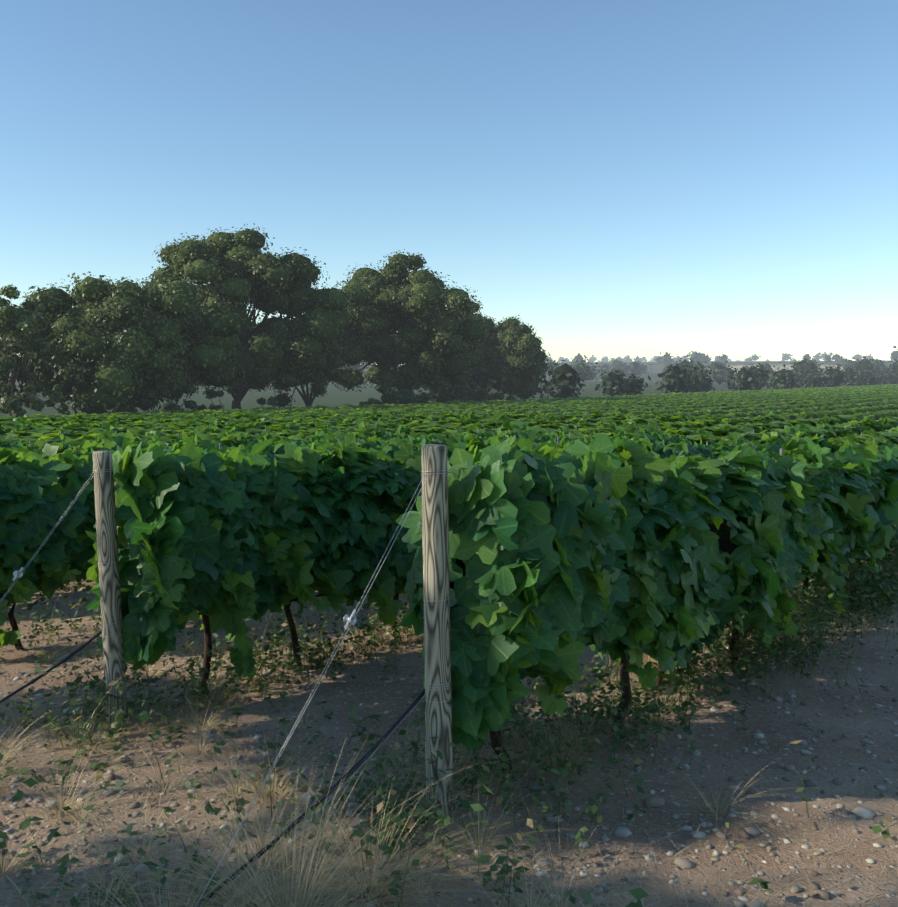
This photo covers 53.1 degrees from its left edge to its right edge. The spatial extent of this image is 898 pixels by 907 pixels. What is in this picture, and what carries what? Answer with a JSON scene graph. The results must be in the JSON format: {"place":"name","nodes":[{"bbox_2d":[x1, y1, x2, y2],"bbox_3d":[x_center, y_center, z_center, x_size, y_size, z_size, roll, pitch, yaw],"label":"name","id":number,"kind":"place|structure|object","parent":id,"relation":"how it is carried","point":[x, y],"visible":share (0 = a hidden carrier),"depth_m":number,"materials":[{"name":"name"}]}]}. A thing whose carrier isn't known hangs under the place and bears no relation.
{"place":"outdoors","nodes":[
{"label":"outdoors","id":0,"kind":"place"},
{"bbox_2d":[0,230,547,413],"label":"trees","id":1,"kind":"object","parent":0,"point":[102,376],"visible":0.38,"depth_m":64.79,"materials":[{"name":"green plant"}]},
{"bbox_2d":[0,360,897,906],"bbox_3d":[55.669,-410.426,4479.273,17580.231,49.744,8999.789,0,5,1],"label":"ground","id":2,"kind":"structure","parent":0,"point":[754,854],"depth_m":4.95,"materials":[{"name":"soil"}]},
{"bbox_2d":[92,444,453,824],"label":"wooden posts","id":3,"kind":"object","parent":2,"relation":"on","point":[436,587],"visible":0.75,"depth_m":4.20,"materials":[{"name":"grey wood"}]},
{"bbox_2d":[0,594,591,906],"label":"drip hose","id":4,"kind":"object","parent":2,"relation":"on","point":[336,785],"visible":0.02,"depth_m":3.92,"materials":[{"name":"black plastic"}]},
{"bbox_2d":[0,415,843,906],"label":"trellis wires","id":5,"kind":"object","parent":2,"relation":"on","point":[326,665],"visible":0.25,"depth_m":4.03,"materials":[{"name":"grey metal"}]},
{"bbox_2d":[12,567,356,629],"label":"wire tensioners","id":6,"kind":"object","parent":5,"relation":"on","point":[348,619],"visible":1,"depth_m":3.72,"materials":[{"name":"grey metal"}]},
{"bbox_2d":[0,434,847,750],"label":"vine leaves","id":7,"kind":"object","parent":2,"relation":"on","point":[566,554],"visible":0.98,"depth_m":5.90,"materials":[{"name":"green plant"}]},
{"bbox_2d":[0,582,897,906],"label":"dry straw tufts","id":8,"kind":"object","parent":2,"relation":"on","point":[254,896],"visible":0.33,"depth_m":3.85,"materials":[{"name":"beige plant"}]},
{"bbox_2d":[0,408,897,451],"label":"vineyard rows","id":9,"kind":"object","parent":2,"relation":"on","point":[834,429],"visible":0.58,"depth_m":31.75,"materials":[{"name":"green plant"}]},
{"bbox_2d":[0,427,897,579],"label":"vine leaves","id":10,"kind":"object","parent":2,"relation":"on","point":[864,476],"visible":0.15,"depth_m":11.52,"materials":[{"name":"green plant"}]},
{"bbox_2d":[0,539,897,906],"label":"green weeds","id":11,"kind":"object","parent":2,"relation":"on","point":[864,583],"visible":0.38,"depth_m":5.53,"materials":[{"name":"green plant"}]},
{"bbox_2d":[0,580,897,906],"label":"pebbles","id":12,"kind":"object","parent":2,"relation":"on","point":[688,864],"visible":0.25,"depth_m":4.54,"materials":[{"name":"stone"}]},
{"bbox_2d":[1,393,897,421],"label":"vineyard rows","id":13,"kind":"object","parent":2,"relation":"on","point":[542,404],"visible":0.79,"depth_m":58.86,"materials":[{"name":"green plant"}]},
{"bbox_2d":[12,403,895,456],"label":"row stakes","id":14,"kind":"object","parent":2,"relation":"on","point":[780,452],"visible":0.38,"depth_m":23.75,"materials":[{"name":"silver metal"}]},
{"bbox_2d":[287,525,896,675],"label":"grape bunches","id":15,"kind":"object","parent":2,"relation":"on","point":[857,545],"visible":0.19,"depth_m":9.66,"materials":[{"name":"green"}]},
{"bbox_2d":[544,364,882,384],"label":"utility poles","id":16,"kind":"object","parent":2,"relation":"on","point":[710,366],"visible":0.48,"depth_m":343.66,"materials":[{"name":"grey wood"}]},
{"bbox_2d":[671,384,897,396],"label":"vineyard rows","id":17,"kind":"object","parent":2,"relation":"on","point":[867,390],"visible":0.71,"depth_m":120.72,"materials":[{"name":"green plant"}]},
{"bbox_2d":[0,0,897,364],"label":"sky","id":18,"kind":"structure","parent":0,"point":[615,178],"materials":[{"name":"blue"}]}
]}

